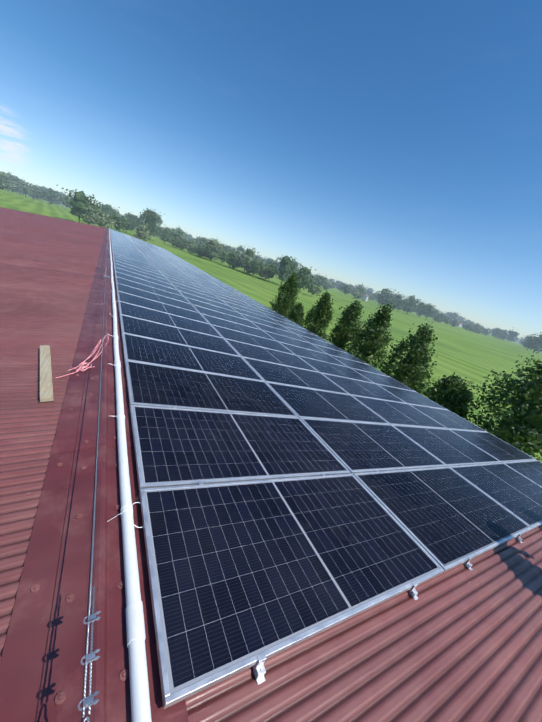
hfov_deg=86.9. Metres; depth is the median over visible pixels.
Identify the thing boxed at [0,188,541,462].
field ground
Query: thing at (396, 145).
sky
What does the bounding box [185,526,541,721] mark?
roof slope
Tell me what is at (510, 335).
woods tree
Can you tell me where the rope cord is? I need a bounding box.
[56,335,108,377]
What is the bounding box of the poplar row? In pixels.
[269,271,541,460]
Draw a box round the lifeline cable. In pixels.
[82,237,107,721]
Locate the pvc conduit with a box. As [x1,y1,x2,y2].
[107,229,151,721]
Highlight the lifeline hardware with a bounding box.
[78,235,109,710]
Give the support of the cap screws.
on the ridge cap
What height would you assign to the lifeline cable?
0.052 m
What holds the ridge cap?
on the roof slope at (48, 264)
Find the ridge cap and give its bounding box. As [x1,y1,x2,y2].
[0,228,188,721]
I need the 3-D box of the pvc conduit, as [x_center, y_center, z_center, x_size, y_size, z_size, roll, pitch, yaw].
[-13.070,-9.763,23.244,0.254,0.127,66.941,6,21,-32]
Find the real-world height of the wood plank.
0.072 m
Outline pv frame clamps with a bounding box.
[110,230,541,708]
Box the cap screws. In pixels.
[31,228,128,704]
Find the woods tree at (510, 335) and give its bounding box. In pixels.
[1,173,540,351]
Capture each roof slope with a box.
[0,207,105,658]
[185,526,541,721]
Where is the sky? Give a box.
[0,0,541,339]
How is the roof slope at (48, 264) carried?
on the shed walls
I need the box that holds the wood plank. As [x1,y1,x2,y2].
[40,345,53,401]
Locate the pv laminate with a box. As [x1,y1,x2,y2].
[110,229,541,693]
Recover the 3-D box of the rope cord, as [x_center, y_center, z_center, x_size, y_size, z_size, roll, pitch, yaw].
[-2.379,-0.086,3.892,0.262,0.096,1.499,12,18,-14]

